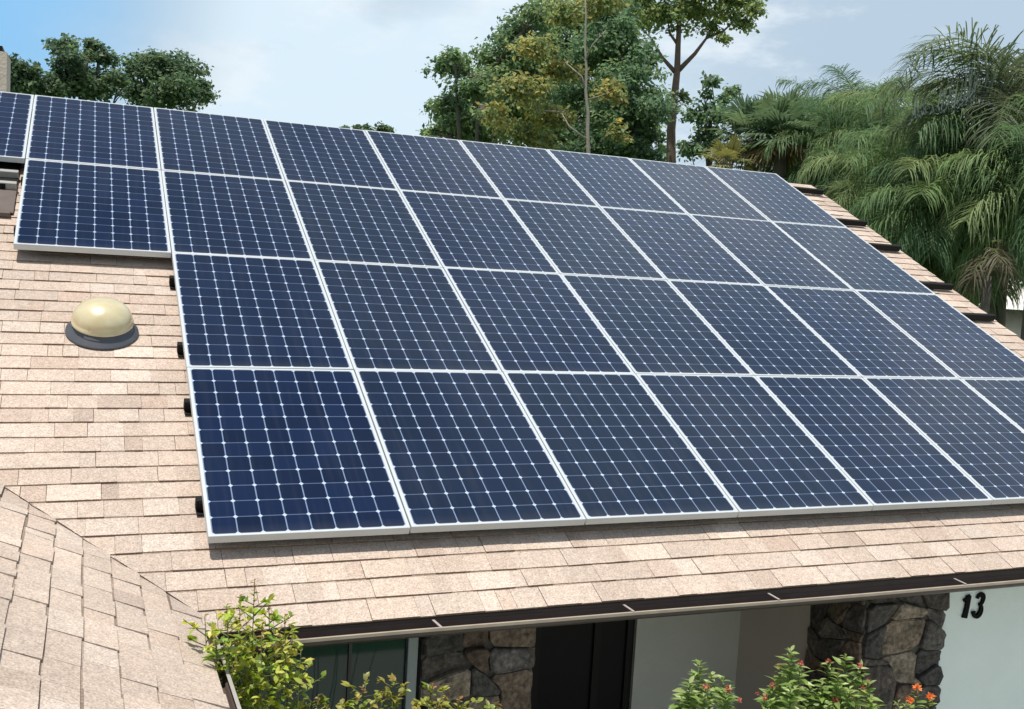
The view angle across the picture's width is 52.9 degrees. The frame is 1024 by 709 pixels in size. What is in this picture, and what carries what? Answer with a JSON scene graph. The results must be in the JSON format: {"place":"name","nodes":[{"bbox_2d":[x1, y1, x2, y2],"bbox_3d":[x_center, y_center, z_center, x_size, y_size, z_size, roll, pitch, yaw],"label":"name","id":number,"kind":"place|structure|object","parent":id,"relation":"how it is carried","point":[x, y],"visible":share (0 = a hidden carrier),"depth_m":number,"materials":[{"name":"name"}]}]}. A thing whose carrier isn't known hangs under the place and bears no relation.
{"place":"outdoors","nodes":[
{"label":"outdoors","id":0,"kind":"place"},
{"bbox_2d":[0,0,1023,279],"label":"sky","id":1,"kind":"structure","parent":0,"point":[332,63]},
{"bbox_2d":[855,209,899,232],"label":"palm tree","id":2,"kind":"object","parent":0,"point":[871,218],"depth_m":22.46,"materials":[{"name":"green plant"}]},
{"bbox_2d":[1005,280,1023,337],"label":"neighbour house","id":3,"kind":"structure","parent":0,"point":[1014,323],"depth_m":33.79,"materials":[{"name":"white paint"}]},
{"label":"lawn","id":4,"kind":"structure","parent":0,"visible":0},
{"bbox_2d":[8,52,60,96],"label":"oak tree","id":5,"kind":"object","parent":4,"relation":"on","point":[25,78],"visible":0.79,"depth_m":38.79,"materials":[{"name":"green plant"}]},
{"bbox_2d":[36,33,134,102],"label":"oak tree","id":6,"kind":"object","parent":4,"relation":"on","point":[74,74],"visible":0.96,"depth_m":41.15,"materials":[{"name":"green plant"}]},
{"bbox_2d":[113,46,220,112],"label":"oak tree","id":7,"kind":"object","parent":4,"relation":"on","point":[176,82],"visible":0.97,"depth_m":44.29,"materials":[{"name":"green plant"}]},
{"bbox_2d":[181,578,325,708],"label":"garden shrub","id":8,"kind":"object","parent":4,"relation":"on","point":[247,687],"visible":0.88,"depth_m":4.45,"materials":[{"name":"green plant"}]},
{"bbox_2d":[339,121,395,132],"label":"distant tree","id":9,"kind":"object","parent":4,"relation":"on","point":[382,128],"visible":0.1,"depth_m":77.60,"materials":[{"name":"green plant"}]},
{"bbox_2d":[288,672,501,708],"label":"garden shrub","id":10,"kind":"object","parent":4,"relation":"on","point":[388,694],"visible":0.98,"depth_m":4.89,"materials":[{"name":"green plant"}]},
{"bbox_2d":[415,0,578,143],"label":"broadleaf tree","id":11,"kind":"object","parent":4,"relation":"on","point":[465,125],"visible":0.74,"depth_m":26.80,"materials":[{"name":"green plant"}]},
{"bbox_2d":[0,46,1023,708],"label":"house","id":12,"kind":"structure","parent":4,"relation":"on","point":[116,568],"depth_m":5.94,"materials":[{"name":"beige tile"}]},
{"bbox_2d":[0,189,16,216],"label":"metal flashing","id":13,"kind":"object","parent":12,"relation":"on","point":[7,200],"visible":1,"depth_m":7.94,"materials":[{"name":"beige"}]},
{"bbox_2d":[0,180,16,189],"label":"mounting rail","id":14,"kind":"object","parent":12,"relation":"attached to","point":[12,185],"visible":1,"depth_m":8.12,"materials":[{"name":"silver metal"}]},
{"bbox_2d":[0,169,18,177],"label":"mounting rail","id":15,"kind":"object","parent":12,"relation":"attached to","point":[9,173],"visible":1,"depth_m":8.29,"materials":[{"name":"silver metal"}]},
{"bbox_2d":[0,161,20,185],"bbox_3d":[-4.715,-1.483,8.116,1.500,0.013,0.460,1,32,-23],"label":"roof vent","id":16,"kind":"object","parent":12,"relation":"on","point":[10,165],"visible":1,"depth_m":8.46,"materials":[{"name":"black metal"}]},
{"bbox_2d":[65,297,138,349],"bbox_3d":[-2.654,-0.237,6.678,0.450,0.207,0.450,1,32,-23],"label":"dome skylight","id":17,"kind":"object","parent":12,"relation":"on","point":[102,323],"visible":1,"depth_m":6.59,"materials":[{"name":"plastic"}]},
{"bbox_2d":[177,342,183,356],"bbox_3d":[1.513,0.037,8.233,7.998,0.071,0.110,1,32,-23],"label":"mounting rail","id":18,"kind":"object","parent":12,"relation":"attached to","point":[180,351],"visible":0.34,"depth_m":6.68,"materials":[{"name":"black metal"}]},
{"bbox_2d":[172,252,352,372],"bbox_3d":[-1.785,-0.311,7.215,1.052,0.047,1.567,1,32,-23],"label":"solar panel","id":19,"kind":"object","parent":18,"relation":"attached to","point":[253,312],"visible":0.87,"depth_m":7.12,"materials":[{"name":"blue glass"}]},
{"bbox_2d":[315,261,501,371],"bbox_3d":[-0.808,-0.287,7.624,1.052,0.046,1.567,1,32,-23],"label":"solar panel","id":20,"kind":"object","parent":18,"relation":"attached to","point":[402,317],"visible":0.81,"depth_m":7.54,"materials":[{"name":"blue glass"}]},
{"bbox_2d":[444,267,634,373],"bbox_3d":[0.170,-0.268,8.031,1.053,0.047,1.567,1,32,-23],"label":"solar panel","id":21,"kind":"object","parent":18,"relation":"attached to","point":[532,322],"visible":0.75,"depth_m":7.95,"materials":[{"name":"blue glass"}]},
{"bbox_2d":[560,274,753,375],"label":"solar panel","id":22,"kind":"object","parent":18,"relation":"attached to","point":[653,326],"visible":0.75,"depth_m":8.36,"materials":[{"name":"blue glass"}]},
{"bbox_2d":[667,280,860,376],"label":"solar panel","id":23,"kind":"object","parent":18,"relation":"attached to","point":[760,330],"visible":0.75,"depth_m":8.77,"materials":[{"name":"blue glass"}]},
{"bbox_2d":[766,286,958,377],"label":"solar panel","id":24,"kind":"object","parent":18,"relation":"attached to","point":[858,334],"visible":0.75,"depth_m":9.18,"materials":[{"name":"blue glass"}]},
{"bbox_2d":[854,290,1023,378],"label":"solar panel","id":25,"kind":"object","parent":18,"relation":"attached to","point":[957,343],"visible":0.83,"depth_m":9.61,"materials":[{"name":"blue glass"}]},
{"bbox_2d":[183,398,191,414],"bbox_3d":[1.720,0.382,7.721,7.998,0.071,0.110,1,32,-23],"label":"mounting rail","id":26,"kind":"object","parent":12,"relation":"attached to","point":[187,407],"visible":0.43,"depth_m":6.17,"materials":[{"name":"black metal"}]},
{"bbox_2d":[195,496,203,515],"bbox_3d":[2.011,0.870,6.997,7.998,0.071,0.110,1,32,-23],"label":"mounting rail","id":27,"kind":"object","parent":12,"relation":"attached to","point":[199,506],"visible":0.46,"depth_m":5.45,"materials":[{"name":"black metal"}]},
{"bbox_2d":[187,367,409,542],"bbox_3d":[-1.286,0.526,5.980,1.052,0.046,1.567,1,32,-23],"label":"solar panel","id":28,"kind":"object","parent":27,"relation":"attached to","point":[285,454],"visible":1,"depth_m":5.85,"materials":[{"name":"blue glass"}]},
{"bbox_2d":[355,370,585,532],"bbox_3d":[-0.308,0.545,6.387,1.053,0.047,1.567,1,32,-23],"label":"solar panel","id":29,"kind":"object","parent":27,"relation":"attached to","point":[464,450],"visible":0.95,"depth_m":6.26,"materials":[{"name":"blue glass"}]},
{"bbox_2d":[503,372,738,524],"bbox_3d":[0.668,0.566,6.795,1.052,0.046,1.567,1,32,-23],"label":"solar panel","id":30,"kind":"object","parent":27,"relation":"attached to","point":[618,448],"visible":0.91,"depth_m":6.67,"materials":[{"name":"blue glass"}]},
{"bbox_2d":[636,374,873,516],"bbox_3d":[1.645,0.588,7.204,1.053,0.047,1.567,1,32,-23],"label":"solar panel","id":31,"kind":"object","parent":27,"relation":"attached to","point":[754,446],"visible":0.91,"depth_m":7.09,"materials":[{"name":"blue glass"}]},
{"bbox_2d":[755,376,992,510],"bbox_3d":[2.621,0.610,7.613,1.052,0.047,1.567,1,31,-23],"label":"solar panel","id":32,"kind":"object","parent":27,"relation":"attached to","point":[879,450],"visible":0.91,"depth_m":7.50,"materials":[{"name":"blue glass"}]},
{"bbox_2d":[863,377,1023,504],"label":"solar panel","id":33,"kind":"object","parent":27,"relation":"attached to","point":[972,434],"visible":0.88,"depth_m":8.04,"materials":[{"name":"blue glass"}]},
{"bbox_2d":[961,378,1023,430],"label":"solar panel","id":34,"kind":"object","parent":27,"relation":"attached to","point":[1004,397],"visible":0.69,"depth_m":8.73,"materials":[{"name":"blue glass"}]},
{"bbox_2d":[226,637,418,708],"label":"window","id":35,"kind":"structure","parent":12,"relation":"in","point":[341,662],"depth_m":5.75,"materials":[{"name":"glass"}]},
{"bbox_2d":[32,110,823,194],"bbox_3d":[-0.732,-2.138,11.030,10.070,0.071,0.110,1,32,-23],"label":"mounting rail","id":36,"kind":"object","parent":12,"relation":"attached to","point":[811,191],"visible":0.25,"depth_m":12.87,"materials":[{"name":"metal"}]},
{"bbox_2d":[0,91,33,162],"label":"solar panel","id":37,"kind":"object","parent":36,"relation":"attached to","point":[16,109],"visible":1,"depth_m":8.99,"materials":[{"name":"blue glass"}]},
{"bbox_2d":[26,95,160,169],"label":"solar panel","id":38,"kind":"object","parent":36,"relation":"attached to","point":[89,132],"visible":0.84,"depth_m":9.20,"materials":[{"name":"blue glass"}]},
{"bbox_2d":[154,107,284,179],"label":"solar panel","id":39,"kind":"object","parent":36,"relation":"attached to","point":[203,143],"visible":0.81,"depth_m":9.62,"materials":[{"name":"blue glass"}]},
{"bbox_2d":[263,120,397,189],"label":"solar panel","id":40,"kind":"object","parent":36,"relation":"attached to","point":[325,154],"visible":0.79,"depth_m":10.03,"materials":[{"name":"blue glass"}]},
{"bbox_2d":[365,130,502,198],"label":"solar panel","id":41,"kind":"object","parent":36,"relation":"attached to","point":[429,164],"visible":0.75,"depth_m":10.44,"materials":[{"name":"blue glass"}]},
{"bbox_2d":[459,140,598,206],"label":"solar panel","id":42,"kind":"object","parent":36,"relation":"attached to","point":[511,172],"visible":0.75,"depth_m":10.85,"materials":[{"name":"blue glass"}]},
{"bbox_2d":[705,166,847,227],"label":"solar panel","id":43,"kind":"object","parent":36,"relation":"attached to","point":[773,197],"visible":0.76,"depth_m":12.08,"materials":[{"name":"blue glass"}]},
{"bbox_2d":[26,152,866,226],"bbox_3d":[-0.440,-1.650,10.306,10.070,0.071,0.110,1,32,-23],"label":"mounting rail","id":44,"kind":"object","parent":12,"relation":"attached to","point":[853,222],"visible":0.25,"depth_m":12.15,"materials":[{"name":"metal"}]},
{"bbox_2d":[547,149,687,213],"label":"solar panel","id":45,"kind":"object","parent":44,"relation":"attached to","point":[614,182],"visible":0.75,"depth_m":11.26,"materials":[{"name":"blue glass"}]},
{"bbox_2d":[629,158,768,220],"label":"solar panel","id":46,"kind":"object","parent":44,"relation":"attached to","point":[695,189],"visible":0.75,"depth_m":11.68,"materials":[{"name":"blue glass"}]},
{"bbox_2d":[21,177,900,250],"bbox_3d":[0.240,-1.295,9.991,9.045,0.071,0.110,1,32,-23],"label":"mounting rail","id":47,"kind":"object","parent":12,"relation":"attached to","point":[886,247],"visible":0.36,"depth_m":11.63,"materials":[{"name":"metal"}]},
{"bbox_2d":[14,226,953,289],"bbox_3d":[0.531,-0.807,9.268,9.045,0.071,0.110,1,32,-23],"label":"mounting rail","id":48,"kind":"object","parent":12,"relation":"attached to","point":[939,286],"visible":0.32,"depth_m":10.91,"materials":[{"name":"metal"}]},
{"bbox_2d":[14,159,170,257],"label":"solar panel","id":49,"kind":"object","parent":48,"relation":"attached to","point":[84,208],"visible":1,"depth_m":7.92,"materials":[{"name":"blue glass"}]},
{"bbox_2d":[161,170,313,259],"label":"solar panel","id":50,"kind":"object","parent":48,"relation":"attached to","point":[211,214],"visible":0.84,"depth_m":8.37,"materials":[{"name":"blue glass"}]},
{"bbox_2d":[286,180,442,267],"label":"solar panel","id":51,"kind":"object","parent":48,"relation":"attached to","point":[351,224],"visible":0.8,"depth_m":8.78,"materials":[{"name":"blue glass"}]},
{"bbox_2d":[399,190,558,273],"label":"solar panel","id":52,"kind":"object","parent":48,"relation":"attached to","point":[470,232],"visible":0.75,"depth_m":9.19,"materials":[{"name":"blue glass"}]},
{"bbox_2d":[504,199,665,279],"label":"solar panel","id":53,"kind":"object","parent":48,"relation":"attached to","point":[569,239],"visible":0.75,"depth_m":9.60,"materials":[{"name":"blue glass"}]},
{"bbox_2d":[600,207,762,284],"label":"solar panel","id":54,"kind":"object","parent":48,"relation":"attached to","point":[679,247],"visible":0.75,"depth_m":10.02,"materials":[{"name":"blue glass"}]},
{"bbox_2d":[689,214,852,289],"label":"solar panel","id":55,"kind":"object","parent":48,"relation":"attached to","point":[767,253],"visible":0.79,"depth_m":10.42,"materials":[{"name":"blue glass"}]},
{"bbox_2d":[773,222,934,293],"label":"solar panel","id":56,"kind":"object","parent":48,"relation":"attached to","point":[850,258],"visible":0.75,"depth_m":10.84,"materials":[{"name":"blue glass"}]},
{"bbox_2d":[169,275,995,320],"bbox_3d":[1.221,-0.451,8.957,7.998,0.071,0.110,1,32,-23],"label":"mounting rail","id":57,"kind":"object","parent":12,"relation":"attached to","point":[981,316],"visible":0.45,"depth_m":10.37,"materials":[{"name":"metal"}]},
{"bbox_2d":[531,619,634,708],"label":"door","id":58,"kind":"structure","parent":12,"relation":"in","point":[588,665],"depth_m":7.98,"materials":[{"name":"black"}]},
{"bbox_2d":[425,0,676,161],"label":"broadleaf tree","id":59,"kind":"object","parent":4,"relation":"on","point":[562,136],"visible":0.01,"depth_m":38.67,"materials":[{"name":"green plant"}]},
{"bbox_2d":[469,0,633,153],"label":"yellowing tree","id":60,"kind":"object","parent":4,"relation":"on","point":[561,14],"visible":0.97,"depth_m":23.79,"materials":[{"name":"green plant"}]},
{"bbox_2d":[546,0,689,162],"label":"broadleaf tree","id":61,"kind":"object","parent":4,"relation":"on","point":[615,41],"visible":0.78,"depth_m":27.80,"materials":[{"name":"green plant"}]},
{"bbox_2d":[624,0,768,162],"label":"broadleaf tree","id":62,"kind":"object","parent":4,"relation":"on","point":[678,12],"visible":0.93,"depth_m":31.78,"materials":[{"name":"green plant"}]},
{"bbox_2d":[668,659,741,708],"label":"flowering shrub","id":63,"kind":"object","parent":4,"relation":"on","point":[692,700],"visible":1,"depth_m":5.38,"materials":[{"name":"green plant"}]},
{"bbox_2d":[674,70,743,166],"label":"broadleaf tree","id":64,"kind":"object","parent":4,"relation":"on","point":[703,141],"visible":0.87,"depth_m":29.95,"materials":[{"name":"green plant"}]},
{"bbox_2d":[695,132,755,170],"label":"fan palm","id":65,"kind":"object","parent":4,"relation":"on","point":[731,148],"visible":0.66,"depth_m":25.04,"materials":[{"name":"green plant"}]},
{"bbox_2d":[699,91,802,180],"bbox_3d":[6.086,-2.380,27.290,2.808,9.165,2.943,1,6,-23],"label":"fan palm","id":66,"kind":"object","parent":4,"relation":"on","point":[736,114],"visible":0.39,"depth_m":26.52,"materials":[{"name":"green plant"}]},
{"bbox_2d":[726,85,831,180],"bbox_3d":[6.532,-2.203,26.110,2.960,9.077,2.987,1,6,-23],"label":"fan palm","id":67,"kind":"object","parent":4,"relation":"on","point":[776,115],"visible":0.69,"depth_m":25.42,"materials":[{"name":"green plant"}]},
{"bbox_2d":[754,645,817,708],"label":"flowering shrub","id":68,"kind":"object","parent":4,"relation":"on","point":[790,698],"visible":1,"depth_m":5.68,"materials":[{"name":"green plant"}]},
{"bbox_2d":[738,111,856,184],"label":"palm tree","id":69,"kind":"object","parent":4,"relation":"on","point":[768,169],"visible":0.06,"depth_m":27.28,"materials":[{"name":"green plant"}]},
{"bbox_2d":[763,76,859,137],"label":"palm tree","id":70,"kind":"object","parent":4,"relation":"on","point":[784,81],"depth_m":30.58,"materials":[{"name":"green plant"}]},
{"bbox_2d":[753,96,909,217],"bbox_3d":[7.828,-1.785,25.128,4.409,8.579,4.280,3,5,-7],"label":"palm tree","id":71,"kind":"object","parent":4,"relation":"on","point":[819,182],"visible":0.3,"depth_m":24.35,"materials":[{"name":"green plant"}]},
{"bbox_2d":[808,653,882,708],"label":"flowering shrub","id":72,"kind":"object","parent":4,"relation":"on","point":[837,695],"visible":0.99,"depth_m":5.87,"materials":[{"name":"green plant"}]},
{"bbox_2d":[792,63,935,143],"bbox_3d":[9.062,-2.654,27.670,4.350,9.994,4.254,6,6,28],"label":"palm tree","id":73,"kind":"object","parent":4,"relation":"on","point":[855,85],"visible":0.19,"depth_m":27.00,"materials":[{"name":"green plant"}]},
{"bbox_2d":[794,125,953,235],"bbox_3d":[8.207,-1.021,22.089,4.668,7.647,4.604,6,6,24],"label":"palm tree","id":74,"kind":"object","parent":4,"relation":"on","point":[863,158],"visible":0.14,"depth_m":21.52,"materials":[{"name":"green plant"}]},
{"bbox_2d":[803,80,978,199],"bbox_3d":[9.263,-2.085,24.949,4.850,9.384,4.358,5,5,14],"label":"palm tree","id":75,"kind":"object","parent":4,"relation":"on","point":[856,108],"visible":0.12,"depth_m":24.20,"materials":[{"name":"green plant"}]},
{"bbox_2d":[832,84,994,237],"bbox_3d":[9.216,-1.416,21.678,4.807,8.624,4.997,1,6,-23],"label":"palm tree","id":76,"kind":"object","parent":4,"relation":"on","point":[873,131],"visible":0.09,"depth_m":21.56,"materials":[{"name":"green plant"}]},
{"bbox_2d":[893,683,937,708],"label":"flowering shrub","id":77,"kind":"object","parent":4,"relation":"on","point":[912,700],"visible":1,"depth_m":6.17,"materials":[{"name":"orange plant"}]},
{"bbox_2d":[848,139,1021,290],"bbox_3d":[8.083,-0.494,19.428,3.893,7.065,3.816,1,6,-23],"label":"palm tree","id":78,"kind":"object","parent":4,"relation":"on","point":[917,228],"visible":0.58,"depth_m":18.48,"materials":[{"name":"green plant"}]},
{"bbox_2d":[860,18,1023,326],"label":"palm tree","id":79,"kind":"object","parent":4,"relation":"on","point":[997,93],"visible":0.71,"depth_m":18.84,"materials":[{"name":"green plant"}]},
{"bbox_2d":[866,94,1023,313],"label":"palm tree","id":80,"kind":"object","parent":4,"relation":"on","point":[953,175],"visible":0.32,"depth_m":18.63,"materials":[{"name":"green plant"}]},
{"bbox_2d":[887,214,1023,322],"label":"palm tree","id":81,"kind":"object","parent":4,"relation":"on","point":[931,268],"visible":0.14,"depth_m":19.14,"materials":[{"name":"green plant"}]},
{"bbox_2d":[925,122,1023,340],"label":"palm tree","id":82,"kind":"object","parent":4,"relation":"on","point":[1000,225],"visible":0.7,"depth_m":17.58,"materials":[{"name":"green plant"}]},
{"bbox_2d":[935,213,1023,319],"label":"palm tree","id":83,"kind":"object","parent":4,"relation":"on","point":[1013,296],"visible":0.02,"depth_m":21.35,"materials":[{"name":"green plant"}]},
{"bbox_2d":[954,237,1023,313],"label":"palm tree","id":84,"kind":"object","parent":4,"relation":"on","point":[996,263],"visible":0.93,"depth_m":17.09,"materials":[{"name":"green plant"}]}
]}

